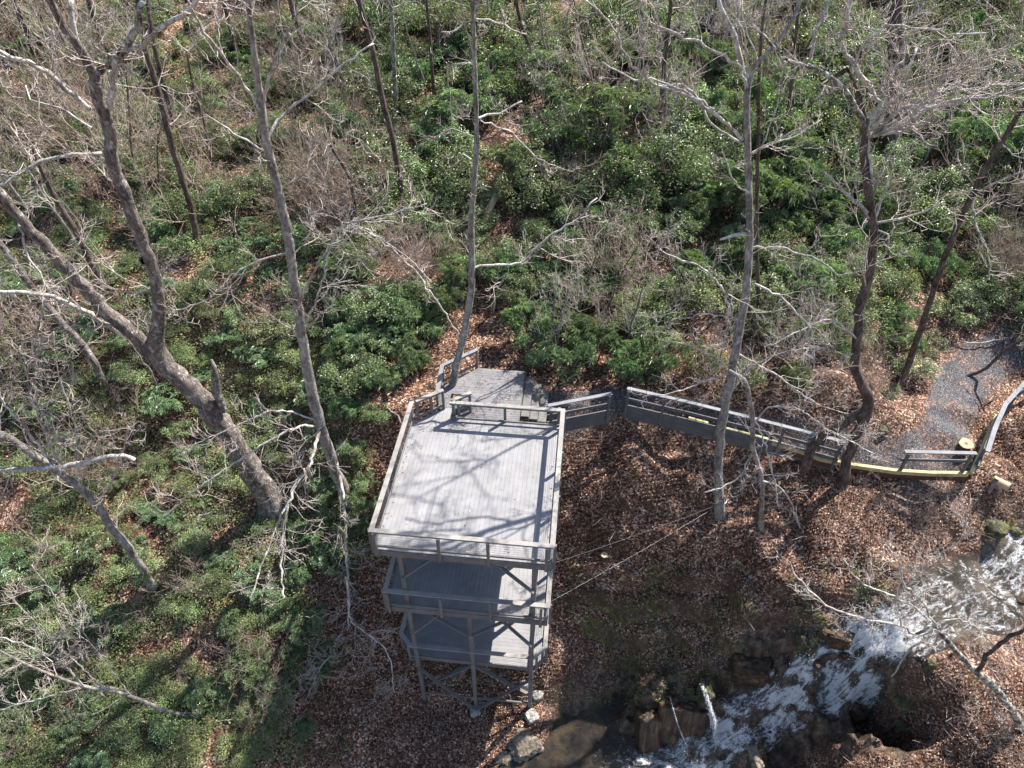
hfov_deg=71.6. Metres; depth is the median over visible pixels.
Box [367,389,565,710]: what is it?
observation tower
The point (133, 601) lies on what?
bare bush
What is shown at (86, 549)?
rhododendron bush
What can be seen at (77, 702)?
rhododendron bush
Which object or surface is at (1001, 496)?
bare bush
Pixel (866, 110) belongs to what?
bare bush
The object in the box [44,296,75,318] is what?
rhododendron bush
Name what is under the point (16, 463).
green bush
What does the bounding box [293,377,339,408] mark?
rhododendron bush
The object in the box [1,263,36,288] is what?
green bush
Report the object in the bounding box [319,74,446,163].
bare bush
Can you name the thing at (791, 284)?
rhododendron bush
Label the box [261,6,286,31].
green bush
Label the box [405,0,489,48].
green bush
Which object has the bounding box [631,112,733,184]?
laurel bush
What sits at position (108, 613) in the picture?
rhododendron bush
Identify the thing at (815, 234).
rhododendron bush
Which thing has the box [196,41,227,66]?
laurel bush
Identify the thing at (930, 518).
bare bush
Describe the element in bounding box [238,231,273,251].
rhododendron bush
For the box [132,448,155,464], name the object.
green bush
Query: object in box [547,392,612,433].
railing fence
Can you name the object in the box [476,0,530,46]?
bare bush
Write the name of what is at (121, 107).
green bush
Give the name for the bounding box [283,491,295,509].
rhododendron bush
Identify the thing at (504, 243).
laurel bush
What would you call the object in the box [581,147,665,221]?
laurel bush
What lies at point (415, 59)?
sapling
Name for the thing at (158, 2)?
sapling
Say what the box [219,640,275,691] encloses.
rhododendron bush
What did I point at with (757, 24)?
rhododendron bush
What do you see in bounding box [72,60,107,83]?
green bush
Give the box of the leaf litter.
[0,11,1023,767]
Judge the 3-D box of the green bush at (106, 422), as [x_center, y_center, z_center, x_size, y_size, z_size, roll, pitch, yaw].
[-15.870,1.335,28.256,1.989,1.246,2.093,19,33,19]
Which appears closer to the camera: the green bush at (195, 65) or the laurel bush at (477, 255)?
the laurel bush at (477, 255)
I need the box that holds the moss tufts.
[563,559,913,706]
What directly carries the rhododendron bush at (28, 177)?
on the hillside
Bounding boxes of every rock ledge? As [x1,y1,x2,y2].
[633,706,661,752]
[657,694,708,746]
[696,677,714,709]
[728,653,771,688]
[816,628,854,650]
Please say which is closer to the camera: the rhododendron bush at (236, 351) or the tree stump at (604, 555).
the tree stump at (604, 555)
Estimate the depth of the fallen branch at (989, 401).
27.56 m
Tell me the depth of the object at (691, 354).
26.37 m
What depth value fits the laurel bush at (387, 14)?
39.67 m
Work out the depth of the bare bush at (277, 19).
40.20 m
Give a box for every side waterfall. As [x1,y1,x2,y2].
[670,697,686,745]
[700,685,720,743]
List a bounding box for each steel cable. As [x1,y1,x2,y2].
[552,507,714,600]
[558,505,715,561]
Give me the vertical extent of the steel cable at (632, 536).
2.507 m
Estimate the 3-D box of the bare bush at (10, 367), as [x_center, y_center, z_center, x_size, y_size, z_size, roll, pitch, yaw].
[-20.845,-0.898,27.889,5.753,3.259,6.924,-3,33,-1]
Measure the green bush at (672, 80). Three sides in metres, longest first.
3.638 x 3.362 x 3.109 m
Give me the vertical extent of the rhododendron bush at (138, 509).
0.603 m
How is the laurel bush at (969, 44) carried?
on the hillside
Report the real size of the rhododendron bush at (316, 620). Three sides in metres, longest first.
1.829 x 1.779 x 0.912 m
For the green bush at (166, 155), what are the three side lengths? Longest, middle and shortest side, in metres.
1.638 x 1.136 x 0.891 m
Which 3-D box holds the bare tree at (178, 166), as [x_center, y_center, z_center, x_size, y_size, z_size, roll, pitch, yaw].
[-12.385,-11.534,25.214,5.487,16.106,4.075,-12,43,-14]
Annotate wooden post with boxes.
[987,476,999,493]
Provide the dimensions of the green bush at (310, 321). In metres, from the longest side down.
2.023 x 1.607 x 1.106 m
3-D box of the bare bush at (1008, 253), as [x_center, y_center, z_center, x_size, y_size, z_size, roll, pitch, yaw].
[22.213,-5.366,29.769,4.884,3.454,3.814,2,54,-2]
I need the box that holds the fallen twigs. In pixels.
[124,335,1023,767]
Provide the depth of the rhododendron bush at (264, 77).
36.99 m
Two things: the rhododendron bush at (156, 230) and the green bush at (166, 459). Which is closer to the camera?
the green bush at (166, 459)
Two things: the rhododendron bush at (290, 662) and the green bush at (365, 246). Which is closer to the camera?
the rhododendron bush at (290, 662)
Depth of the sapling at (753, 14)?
39.14 m
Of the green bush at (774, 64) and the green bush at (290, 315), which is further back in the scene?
the green bush at (774, 64)
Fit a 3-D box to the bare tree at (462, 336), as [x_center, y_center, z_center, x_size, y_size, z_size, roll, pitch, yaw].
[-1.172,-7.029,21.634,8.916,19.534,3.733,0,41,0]
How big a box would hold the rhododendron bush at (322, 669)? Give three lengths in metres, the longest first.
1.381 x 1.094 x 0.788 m
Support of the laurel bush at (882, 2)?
on the hillside
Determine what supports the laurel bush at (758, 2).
on the hillside
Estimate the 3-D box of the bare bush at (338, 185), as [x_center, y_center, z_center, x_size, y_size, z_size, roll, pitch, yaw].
[-7.614,-8.374,30.769,7.462,5.408,4.864,-28,43,-12]
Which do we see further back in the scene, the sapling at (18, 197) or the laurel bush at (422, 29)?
the laurel bush at (422, 29)
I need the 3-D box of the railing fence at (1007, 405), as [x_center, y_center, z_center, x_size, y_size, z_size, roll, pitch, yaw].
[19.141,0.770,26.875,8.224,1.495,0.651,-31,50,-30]
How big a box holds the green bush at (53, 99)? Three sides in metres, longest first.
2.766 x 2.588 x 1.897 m
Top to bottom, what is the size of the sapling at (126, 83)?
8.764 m
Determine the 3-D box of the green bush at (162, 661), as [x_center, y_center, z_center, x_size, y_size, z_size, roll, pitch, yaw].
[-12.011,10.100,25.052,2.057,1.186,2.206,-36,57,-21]
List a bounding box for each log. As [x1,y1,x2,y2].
[481,183,506,224]
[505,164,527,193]
[990,476,1010,490]
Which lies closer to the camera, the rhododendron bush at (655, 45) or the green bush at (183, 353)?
the green bush at (183, 353)
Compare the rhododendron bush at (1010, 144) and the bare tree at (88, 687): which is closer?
the bare tree at (88, 687)
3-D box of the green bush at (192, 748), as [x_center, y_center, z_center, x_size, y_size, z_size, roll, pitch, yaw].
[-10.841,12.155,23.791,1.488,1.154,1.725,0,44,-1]
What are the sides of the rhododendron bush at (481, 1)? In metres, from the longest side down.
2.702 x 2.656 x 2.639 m
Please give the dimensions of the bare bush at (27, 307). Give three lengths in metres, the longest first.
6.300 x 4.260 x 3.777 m
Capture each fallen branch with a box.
[76,685,197,714]
[385,405,401,424]
[882,478,911,492]
[956,337,1008,343]
[979,395,999,410]
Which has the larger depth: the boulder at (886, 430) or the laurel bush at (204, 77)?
the laurel bush at (204, 77)
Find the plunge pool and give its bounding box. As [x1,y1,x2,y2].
[501,696,772,767]
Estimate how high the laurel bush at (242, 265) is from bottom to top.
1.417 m
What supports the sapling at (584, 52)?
on the hillside
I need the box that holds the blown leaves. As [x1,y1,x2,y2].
[383,377,555,552]
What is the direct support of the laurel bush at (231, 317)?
on the hillside
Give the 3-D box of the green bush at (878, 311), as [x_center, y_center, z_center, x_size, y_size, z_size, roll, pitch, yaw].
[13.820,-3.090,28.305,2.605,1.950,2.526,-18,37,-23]
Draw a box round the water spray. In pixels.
[671,552,1005,767]
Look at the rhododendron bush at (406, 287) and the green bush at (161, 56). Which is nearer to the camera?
the rhododendron bush at (406, 287)
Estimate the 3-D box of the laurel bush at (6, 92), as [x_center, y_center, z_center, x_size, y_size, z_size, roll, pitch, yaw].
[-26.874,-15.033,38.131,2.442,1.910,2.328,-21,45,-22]
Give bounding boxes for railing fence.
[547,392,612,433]
[623,387,845,470]
[895,450,977,478]
[975,381,1023,470]
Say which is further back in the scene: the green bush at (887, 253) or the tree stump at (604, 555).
the green bush at (887, 253)
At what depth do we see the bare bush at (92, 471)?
26.96 m
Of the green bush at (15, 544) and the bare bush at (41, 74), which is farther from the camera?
the bare bush at (41, 74)
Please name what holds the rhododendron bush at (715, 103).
on the hillside
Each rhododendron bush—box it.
[0,39,9,58]
[0,119,21,143]
[0,276,25,299]
[0,398,16,418]
[0,535,55,587]
[0,643,35,681]
[0,674,19,693]
[0,685,19,732]
[0,732,5,763]
[1,690,35,732]
[5,332,35,347]
[6,40,33,56]
[7,216,41,238]
[10,389,59,424]
[11,184,43,211]
[13,157,67,186]
[15,24,55,51]
[18,571,62,601]
[21,627,72,667]
[24,673,59,712]
[29,334,76,365]
[32,178,83,211]
[32,327,54,341]
[37,271,71,292]
[41,132,67,149]
[43,430,65,448]
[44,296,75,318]
[47,313,99,346]
[48,704,100,750]
[54,119,93,145]
[64,426,92,445]
[67,740,113,767]
[69,530,113,565]
[71,431,105,454]
[74,601,133,647]
[74,684,101,712]
[77,2,98,21]
[86,146,141,181]
[91,368,111,381]
[96,267,125,284]
[102,470,131,490]
[104,334,123,350]
[112,112,150,135]
[117,203,154,228]
[122,533,149,558]
[124,166,169,195]
[133,498,160,523]
[136,277,176,301]
[138,382,181,418]
[139,200,177,238]
[140,73,158,91]
[142,100,186,128]
[149,232,184,254]
[152,507,177,527]
[156,175,192,196]
[165,510,189,533]
[168,444,197,464]
[171,300,191,318]
[178,675,227,717]
[181,15,202,34]
[193,367,210,383]
[195,462,223,485]
[196,95,229,114]
[199,549,223,571]
[200,332,222,346]
[202,420,212,432]
[212,326,246,344]
[213,236,240,251]
[213,547,237,573]
[213,605,251,639]
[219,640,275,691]
[225,47,260,69]
[229,125,273,154]
[232,216,259,229]
[232,344,252,359]
[232,561,280,604]
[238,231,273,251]
[238,344,278,369]
[241,73,278,99]
[243,519,270,537]
[245,397,266,414]
[252,668,301,717]
[256,262,278,279]
[256,595,283,621]
[265,223,307,254]
[269,29,301,63]
[272,639,306,668]
[275,401,306,424]
[280,601,326,645]
[282,258,311,280]
[282,559,311,586]
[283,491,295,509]
[283,511,305,532]
[285,514,323,548]
[289,709,317,744]
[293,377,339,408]
[297,661,331,687]
[301,413,327,442]
[302,21,342,56]
[303,473,338,507]
[305,99,372,151]
[306,311,350,344]
[306,539,344,569]
[308,428,365,462]
[315,250,335,259]
[316,248,372,291]
[318,141,369,170]
[321,333,365,374]
[322,556,358,584]
[324,239,365,267]
[324,291,368,320]
[327,396,358,420]
[328,228,368,246]
[331,318,384,345]
[335,517,369,539]
[336,474,386,523]
[340,328,390,364]
[356,360,384,392]
[360,275,395,306]
[365,284,422,326]
[369,363,412,391]
[376,321,416,347]
[386,51,441,95]
[386,332,433,372]
[387,215,424,246]
[393,272,423,292]
[393,308,447,344]
[405,119,461,160]
[411,210,440,238]
[417,276,467,319]
[418,40,458,68]
[419,86,501,141]
[431,252,485,296]
[444,0,480,17]
[446,20,483,51]
[459,0,505,35]
[464,50,513,94]
[484,248,520,288]
[487,137,558,194]
[498,296,560,350]
[505,252,549,279]
[512,313,598,386]
[517,217,559,244]
[521,48,593,108]
[536,271,587,302]
[537,292,573,318]
[540,13,581,35]
[545,80,664,163]
[546,241,584,277]
[548,88,590,116]
[553,215,596,243]
[558,311,622,356]
[559,173,608,207]
[559,268,605,310]
[567,313,593,340]
[574,254,618,285]
[577,32,657,90]
[581,200,629,239]
[587,273,630,296]
[591,139,667,202]
[592,208,650,243]
[595,0,645,36]
[599,32,644,72]
[600,246,640,277]
[604,339,649,385]
[606,134,660,179]
[625,36,660,71]
[629,305,670,333]
[629,324,693,382]
[641,38,663,68]
[649,0,702,42]
[655,35,735,88]
[659,188,710,227]
[671,247,709,279]
[679,189,734,221]
[682,158,759,212]
[690,85,760,143]
[699,63,742,92]
[699,247,735,277]
[709,223,771,270]
[715,160,809,226]
[730,33,759,53]
[732,211,782,242]
[735,70,769,91]
[737,67,812,122]
[738,11,776,40]
[751,116,827,171]
[755,312,796,347]
[759,139,833,215]
[761,207,810,234]
[762,244,817,285]
[764,79,820,116]
[767,65,799,100]
[769,272,814,309]
[772,256,852,314]
[776,0,796,13]
[778,360,813,396]
[784,192,846,229]
[785,300,853,366]
[792,0,832,19]
[796,49,851,81]
[798,220,834,248]
[809,222,864,259]
[815,164,903,218]
[823,95,865,124]
[828,219,850,239]
[830,65,886,103]
[837,207,868,241]
[860,241,921,280]
[874,21,942,72]
[879,129,920,150]
[879,138,940,172]
[880,315,928,355]
[881,296,923,325]
[904,236,956,278]
[918,212,963,245]
[921,93,1023,168]
[924,171,984,196]
[934,0,983,11]
[935,253,969,280]
[940,117,1023,186]
[947,8,993,31]
[971,226,1002,251]
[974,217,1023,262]
[980,40,1023,72]
[982,203,1016,224]
[996,23,1023,45]
[1013,55,1023,96]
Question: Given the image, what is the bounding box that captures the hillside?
[0,0,1023,767]
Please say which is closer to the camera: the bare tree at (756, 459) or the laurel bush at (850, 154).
the bare tree at (756, 459)
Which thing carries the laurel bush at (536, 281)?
on the hillside
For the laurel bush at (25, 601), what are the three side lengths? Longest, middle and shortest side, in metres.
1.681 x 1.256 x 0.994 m
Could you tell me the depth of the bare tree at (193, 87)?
31.10 m
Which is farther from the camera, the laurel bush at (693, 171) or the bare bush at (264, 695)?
the laurel bush at (693, 171)
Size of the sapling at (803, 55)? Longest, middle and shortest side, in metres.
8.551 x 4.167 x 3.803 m
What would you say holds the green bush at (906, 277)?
on the hillside
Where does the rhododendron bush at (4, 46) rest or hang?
on the hillside
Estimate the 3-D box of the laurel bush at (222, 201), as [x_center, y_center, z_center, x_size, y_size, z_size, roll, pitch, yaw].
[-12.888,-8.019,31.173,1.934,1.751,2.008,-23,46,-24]
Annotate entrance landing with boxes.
[435,348,548,422]
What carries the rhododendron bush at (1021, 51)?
on the hillside
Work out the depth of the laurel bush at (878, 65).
37.16 m
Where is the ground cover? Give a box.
[0,0,1023,767]
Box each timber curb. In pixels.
[688,416,707,422]
[726,427,767,438]
[771,439,968,480]
[966,414,997,478]
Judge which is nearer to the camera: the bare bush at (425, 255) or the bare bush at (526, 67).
the bare bush at (425, 255)
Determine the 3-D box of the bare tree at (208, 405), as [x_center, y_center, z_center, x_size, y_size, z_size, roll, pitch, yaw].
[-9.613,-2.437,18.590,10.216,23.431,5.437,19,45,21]
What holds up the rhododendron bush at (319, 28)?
on the hillside
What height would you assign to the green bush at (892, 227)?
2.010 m
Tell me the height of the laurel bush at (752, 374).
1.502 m
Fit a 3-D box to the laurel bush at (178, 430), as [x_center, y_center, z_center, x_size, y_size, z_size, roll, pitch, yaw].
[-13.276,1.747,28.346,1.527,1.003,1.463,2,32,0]
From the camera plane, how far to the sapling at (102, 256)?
27.92 m
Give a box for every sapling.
[0,0,71,121]
[0,61,21,119]
[0,149,37,222]
[0,263,27,333]
[21,0,96,102]
[35,162,122,280]
[55,0,152,114]
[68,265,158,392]
[79,0,160,189]
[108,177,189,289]
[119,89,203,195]
[127,250,186,339]
[150,0,166,28]
[260,0,293,83]
[281,0,347,130]
[301,0,346,89]
[382,0,426,96]
[448,0,499,129]
[507,41,573,149]
[518,230,587,362]
[521,0,556,72]
[548,0,653,118]
[551,192,639,328]
[559,0,595,53]
[585,206,657,348]
[593,217,686,353]
[630,0,702,133]
[648,0,693,51]
[662,230,699,316]
[678,0,749,75]
[699,0,770,40]
[705,278,750,377]
[724,0,790,46]
[749,0,800,66]
[754,279,837,368]
[761,0,865,132]
[764,0,803,22]
[764,239,828,317]
[814,0,953,159]
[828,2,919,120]
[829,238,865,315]
[854,32,966,244]
[919,0,1023,177]
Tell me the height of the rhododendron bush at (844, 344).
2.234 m
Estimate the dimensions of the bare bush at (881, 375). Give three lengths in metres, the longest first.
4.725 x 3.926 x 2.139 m
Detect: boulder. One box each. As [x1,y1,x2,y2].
[452,664,466,679]
[495,750,512,765]
[506,728,543,762]
[520,680,527,688]
[532,690,543,700]
[716,753,726,761]
[747,744,764,767]
[786,703,796,711]
[793,632,807,651]
[813,660,821,669]
[837,651,850,661]
[850,702,868,723]
[878,425,889,435]
[881,597,892,605]
[923,658,936,669]
[984,518,1010,538]
[1008,526,1022,536]
[1014,591,1023,604]
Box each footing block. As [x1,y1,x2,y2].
[470,705,480,717]
[524,708,538,724]
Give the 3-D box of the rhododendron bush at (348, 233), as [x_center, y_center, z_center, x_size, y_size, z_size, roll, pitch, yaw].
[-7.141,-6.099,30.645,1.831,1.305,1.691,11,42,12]
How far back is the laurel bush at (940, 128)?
35.40 m
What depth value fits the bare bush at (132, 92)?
35.70 m
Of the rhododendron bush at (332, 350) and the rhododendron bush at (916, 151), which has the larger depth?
the rhododendron bush at (916, 151)
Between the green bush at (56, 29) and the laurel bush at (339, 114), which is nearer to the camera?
the laurel bush at (339, 114)
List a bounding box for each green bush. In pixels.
[0,8,41,34]
[0,98,44,137]
[0,141,26,160]
[0,213,13,238]
[0,243,35,270]
[0,375,39,408]
[0,426,22,447]
[0,446,36,481]
[0,715,36,750]
[0,745,22,767]
[1,156,27,177]
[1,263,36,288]
[4,210,27,227]
[6,657,45,697]
[7,530,29,551]
[7,728,68,767]
[9,346,58,380]
[14,48,52,77]
[24,533,77,581]
[25,81,75,117]
[25,522,57,547]
[31,594,77,640]
[34,443,76,465]
[34,499,55,522]
[35,223,74,245]
[37,469,80,507]
[38,375,86,413]
[40,112,67,130]
[43,14,85,48]
[47,636,112,682]
[53,451,103,487]
[56,33,103,62]
[57,119,99,152]
[64,619,86,645]
[69,514,106,537]
[71,572,111,610]
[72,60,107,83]
[76,385,110,412]
[77,464,117,495]
[78,300,95,313]
[79,0,113,18]
[82,110,99,125]
[82,398,139,433]
[84,226,111,239]
[84,650,118,685]
[86,261,122,281]
[86,674,141,716]
[87,199,112,226]
[90,340,112,356]
[94,102,133,119]
[97,552,137,584]
[103,16,120,30]
[104,19,147,47]
[105,521,140,545]
[106,295,127,309]
[107,351,150,385]
[109,485,150,517]
[111,248,142,270]
[114,600,153,635]
[116,742,167,767]
[117,462,148,485]
[119,653,156,701]
[123,429,149,450]
[125,90,153,115]
[128,40,152,63]
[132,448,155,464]
[136,59,156,73]
[140,49,170,70]
[140,303,151,321]
[140,638,202,696]
[144,681,205,752]
[145,680,177,705]
[149,28,191,59]
[150,150,178,166]
[151,151,201,188]
[155,445,177,468]
[157,73,190,95]
[157,232,212,262]
[161,82,186,99]
[161,466,198,498]
[164,121,211,157]
[165,319,190,337]
[166,719,213,767]
[167,185,219,226]
[168,338,195,364]
[169,590,207,621]
[179,120,211,137]
[179,170,215,190]
[180,59,207,71]
[184,214,215,233]
[186,494,213,507]
[187,111,234,148]
[189,350,216,367]
[190,29,214,47]
[193,301,228,319]
[199,177,234,193]
[202,27,240,55]
[204,506,227,523]
[206,252,233,270]
[213,460,247,493]
[213,728,260,767]
[216,18,236,28]
[224,397,246,412]
[226,62,251,84]
[226,125,261,149]
[226,611,275,656]
[232,691,267,728]
[234,84,269,113]
[235,366,260,383]
[236,411,279,449]
[238,706,291,759]
[240,466,275,497]
[241,747,273,767]
[250,55,275,68]
[250,356,299,398]
[253,10,273,26]
[257,514,289,528]
[258,220,280,233]
[259,436,295,465]
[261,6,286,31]
[266,168,318,208]
[267,580,304,610]
[269,393,291,412]
[271,87,297,107]
[272,332,320,367]
[274,304,305,324]
[275,0,316,30]
[277,258,299,269]
[279,146,317,182]
[286,121,308,142]
[288,0,322,16]
[289,370,315,398]
[290,309,332,338]
[308,177,342,204]
[312,356,328,374]
[313,274,332,288]
[314,645,336,665]
[321,288,343,305]
[333,523,384,562]
[343,0,377,8]
[345,253,378,279]
[349,228,389,256]
[371,228,404,243]
[377,32,428,67]
[387,278,442,324]
[394,170,443,209]
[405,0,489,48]
[426,54,472,91]
[432,231,465,259]
[439,8,517,51]
[482,65,528,104]
[553,113,600,141]
[559,7,620,70]
[561,228,614,266]
[608,283,656,319]
[610,306,641,333]
[620,0,672,26]
[626,270,660,295]
[632,56,704,112]
[641,318,683,344]
[662,23,710,64]
[680,127,743,187]
[691,268,756,314]
[697,33,755,73]
[712,156,774,209]
[719,84,756,121]
[739,221,800,259]
[740,14,822,64]
[752,53,789,77]
[832,283,896,327]
[851,6,882,31]
[859,212,909,244]
[859,236,896,261]
[874,259,924,308]
[880,73,937,97]
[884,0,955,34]
[890,689,914,711]
[894,720,911,731]
[948,106,977,127]
[951,194,999,240]
[958,242,1005,281]
[969,259,1022,293]
[970,156,1023,209]
[978,0,1019,16]
[993,246,1023,270]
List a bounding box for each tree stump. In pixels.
[601,552,607,560]
[957,438,973,450]
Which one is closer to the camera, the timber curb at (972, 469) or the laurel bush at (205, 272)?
the timber curb at (972, 469)
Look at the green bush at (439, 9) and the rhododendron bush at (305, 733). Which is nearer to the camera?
the rhododendron bush at (305, 733)
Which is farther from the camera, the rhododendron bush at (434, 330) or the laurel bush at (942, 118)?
the laurel bush at (942, 118)
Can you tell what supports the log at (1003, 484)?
on the hillside
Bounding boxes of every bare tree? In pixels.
[0,0,284,526]
[0,86,105,290]
[0,163,78,247]
[0,241,107,390]
[0,315,156,590]
[0,525,200,731]
[3,0,53,72]
[42,0,74,55]
[86,0,110,52]
[124,0,455,705]
[135,0,200,247]
[145,0,179,135]
[184,5,215,169]
[206,0,267,60]
[280,117,379,241]
[285,0,319,81]
[333,0,407,211]
[336,0,611,398]
[340,0,417,115]
[404,0,470,95]
[468,0,492,38]
[477,269,508,313]
[515,0,534,76]
[528,194,603,367]
[569,0,879,519]
[637,0,661,92]
[645,0,692,136]
[697,346,893,530]
[703,0,801,315]
[746,0,1023,489]
[768,494,1023,738]
[776,0,799,158]
[877,0,944,162]
[899,0,1023,387]
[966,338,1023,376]
[973,0,1006,40]
[994,155,1023,212]
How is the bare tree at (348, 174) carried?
on the hillside
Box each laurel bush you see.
[0,0,11,20]
[0,83,30,111]
[0,177,33,216]
[0,263,26,289]
[0,336,28,366]
[0,530,21,563]
[1,597,48,629]
[13,93,40,107]
[15,70,52,89]
[16,499,41,517]
[17,0,46,21]
[19,283,48,309]
[28,240,56,258]
[28,261,61,280]
[29,191,58,212]
[33,46,55,60]
[33,243,67,262]
[37,139,65,164]
[41,669,82,713]
[51,163,94,190]
[58,69,74,83]
[61,103,91,122]
[62,264,90,285]
[66,191,92,215]
[67,235,106,260]
[68,367,94,384]
[78,23,111,42]
[88,123,135,146]
[89,47,111,61]
[90,121,134,151]
[95,704,143,754]
[100,141,149,163]
[103,75,142,104]
[106,0,132,21]
[112,543,167,591]
[115,181,148,203]
[115,324,147,347]
[118,62,143,79]
[124,2,145,20]
[130,0,173,34]
[133,121,176,157]
[133,453,174,489]
[141,186,174,205]
[145,192,177,216]
[150,0,183,21]
[154,585,183,614]
[158,417,196,441]
[167,275,216,308]
[173,518,214,558]
[177,67,221,95]
[179,574,197,595]
[184,188,209,208]
[189,439,217,460]
[193,178,243,216]
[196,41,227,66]
[196,558,236,599]
[197,259,217,278]
[199,85,229,101]
[211,136,238,159]
[211,685,236,719]
[215,448,230,465]
[219,172,272,210]
[220,303,248,326]
[221,14,272,46]
[226,247,256,281]
[242,56,286,86]
[242,313,293,344]
[243,161,282,190]
[253,109,286,137]
[254,111,298,150]
[254,544,280,562]
[256,27,278,45]
[259,143,283,163]
[265,604,303,636]
[276,57,314,88]
[276,280,315,297]
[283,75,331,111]
[285,130,335,160]
[290,208,317,230]
[291,47,326,67]
[295,232,331,256]
[300,12,330,32]
[311,1,332,14]
[311,502,355,536]
[316,37,350,62]
[316,349,390,399]
[317,1,362,37]
[317,157,354,182]
[324,88,348,110]
[326,101,349,132]
[333,41,377,83]
[337,62,398,108]
[337,169,398,213]
[340,283,404,325]
[342,203,396,243]
[343,461,374,493]
[344,132,429,205]
[345,45,406,87]
[346,0,393,38]
[348,439,373,465]
[349,0,423,48]
[358,60,427,127]
[358,400,391,427]
[361,115,405,147]
[371,21,413,60]
[376,182,437,231]
[395,2,438,36]
[404,0,462,32]
[407,100,438,131]
[422,218,464,243]
[423,208,453,233]
[424,141,491,205]
[426,142,467,182]
[428,120,496,170]
[432,174,503,218]
[448,54,481,85]
[457,35,503,72]
[460,75,507,128]
[460,219,496,248]
[461,250,506,280]
[462,203,499,233]
[480,234,530,275]
[482,22,527,67]
[483,0,560,42]
[489,0,513,6]
[489,31,566,77]
[489,155,566,216]
[494,272,538,307]
[504,219,561,266]
[508,150,577,200]
[515,268,554,298]
[516,96,592,172]
[519,19,547,47]
[528,21,572,46]
[539,26,597,59]
[546,188,588,226]
[558,161,595,191]
[569,0,624,28]
[569,0,630,42]
[574,127,624,174]
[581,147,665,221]
[586,218,644,263]
[614,189,659,230]
[617,70,674,112]
[619,0,699,53]
[619,126,716,202]
[620,307,662,345]
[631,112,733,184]
[640,210,697,253]
[641,62,686,83]
[643,116,680,146]
[644,275,697,325]
[648,93,696,128]
[656,97,732,148]
[657,261,718,305]
[663,0,731,34]
[673,79,725,117]
[676,206,709,239]
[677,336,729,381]
[697,58,757,110]
[709,0,754,24]
[711,8,758,44]
[713,260,767,298]
[717,223,745,248]
[727,354,767,390]
[729,46,787,90]
[729,301,770,332]
[733,119,776,154]
[734,234,787,274]
[735,267,805,322]
[747,0,786,20]
[751,123,790,155]
[756,82,827,135]
[771,161,804,181]
[778,9,856,59]
[787,58,852,115]
[793,70,862,140]
[797,130,884,188]
[802,191,845,207]
[802,247,867,298]
[804,0,858,32]
[809,13,884,69]
[822,294,870,331]
[823,0,879,42]
[829,235,880,279]
[832,128,884,158]
[833,255,903,310]
[835,317,878,346]
[838,154,896,192]
[851,54,915,95]
[856,104,884,140]
[861,31,934,84]
[861,69,916,104]
[864,19,912,62]
[872,81,950,139]
[873,165,955,230]
[874,139,914,175]
[876,0,887,7]
[877,0,938,9]
[877,208,903,230]
[878,223,924,254]
[879,382,901,399]
[886,351,942,382]
[902,21,928,39]
[907,83,943,119]
[908,327,949,358]
[910,96,962,139]
[919,54,952,79]
[922,57,977,101]
[922,159,981,215]
[923,13,966,63]
[923,286,990,328]
[931,16,992,75]
[938,0,998,27]
[944,86,996,122]
[947,14,1023,52]
[948,42,1023,104]
[954,268,1010,314]
[957,52,1008,82]
[968,87,1023,143]
[971,12,1003,31]
[973,52,1023,88]
[976,72,1023,113]
[985,123,1023,169]
[988,273,1023,322]
[993,148,1023,183]
[996,0,1022,10]
[996,3,1023,29]
[1006,0,1023,23]
[1007,266,1023,297]
[1009,315,1023,339]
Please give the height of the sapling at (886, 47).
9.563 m
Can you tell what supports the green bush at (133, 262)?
on the hillside
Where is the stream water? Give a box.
[668,519,1023,767]
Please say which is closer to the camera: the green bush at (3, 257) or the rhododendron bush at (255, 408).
the rhododendron bush at (255, 408)
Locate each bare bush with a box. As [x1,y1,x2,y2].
[0,0,165,41]
[0,2,24,49]
[0,8,137,161]
[0,32,65,128]
[0,48,104,151]
[0,76,74,160]
[0,79,80,157]
[0,97,70,210]
[0,259,142,340]
[0,276,93,421]
[0,280,113,354]
[0,288,99,352]
[0,343,47,385]
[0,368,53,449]
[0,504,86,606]
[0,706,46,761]
[1,321,147,472]
[4,98,185,203]
[16,60,192,189]
[23,601,113,739]
[30,418,169,503]
[36,0,124,73]
[49,42,142,102]
[61,396,155,518]
[81,44,176,136]
[96,94,233,267]
[100,576,185,640]
[120,41,255,155]
[122,523,251,607]
[124,643,190,712]
[168,76,256,158]
[193,618,294,700]
[212,0,284,35]
[213,122,374,205]
[218,5,394,152]
[224,0,337,53]
[232,143,356,246]
[232,629,313,755]
[239,9,348,110]
[239,80,340,174]
[253,135,399,254]
[254,95,416,236]
[257,174,381,238]
[260,28,334,117]
[261,128,341,230]
[266,111,367,237]
[270,112,401,217]
[278,158,358,232]
[279,142,380,212]
[284,117,379,172]
[296,122,429,205]
[307,196,424,303]
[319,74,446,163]
[332,146,422,228]
[341,217,427,255]
[343,205,478,286]
[358,190,438,282]
[378,228,491,281]
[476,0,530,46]
[507,33,576,77]
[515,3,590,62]
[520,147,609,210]
[537,20,650,126]
[545,30,678,165]
[551,193,654,297]
[561,202,638,284]
[563,134,623,192]
[573,240,660,296]
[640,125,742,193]
[666,345,811,413]
[705,2,844,89]
[709,277,810,341]
[718,304,806,369]
[786,305,883,367]
[807,90,882,143]
[813,338,954,423]
[816,141,991,210]
[820,303,920,380]
[821,460,899,528]
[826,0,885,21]
[838,324,905,389]
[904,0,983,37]
[907,488,951,543]
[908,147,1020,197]
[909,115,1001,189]
[911,455,980,531]
[941,206,1023,342]
[941,673,1023,765]
[942,172,1023,266]
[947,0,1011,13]
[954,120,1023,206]
[957,185,1023,277]
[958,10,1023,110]
[962,222,1023,266]
[965,223,1023,281]
[979,227,1023,279]
[987,694,1023,767]
[990,276,1023,318]
[993,484,1023,516]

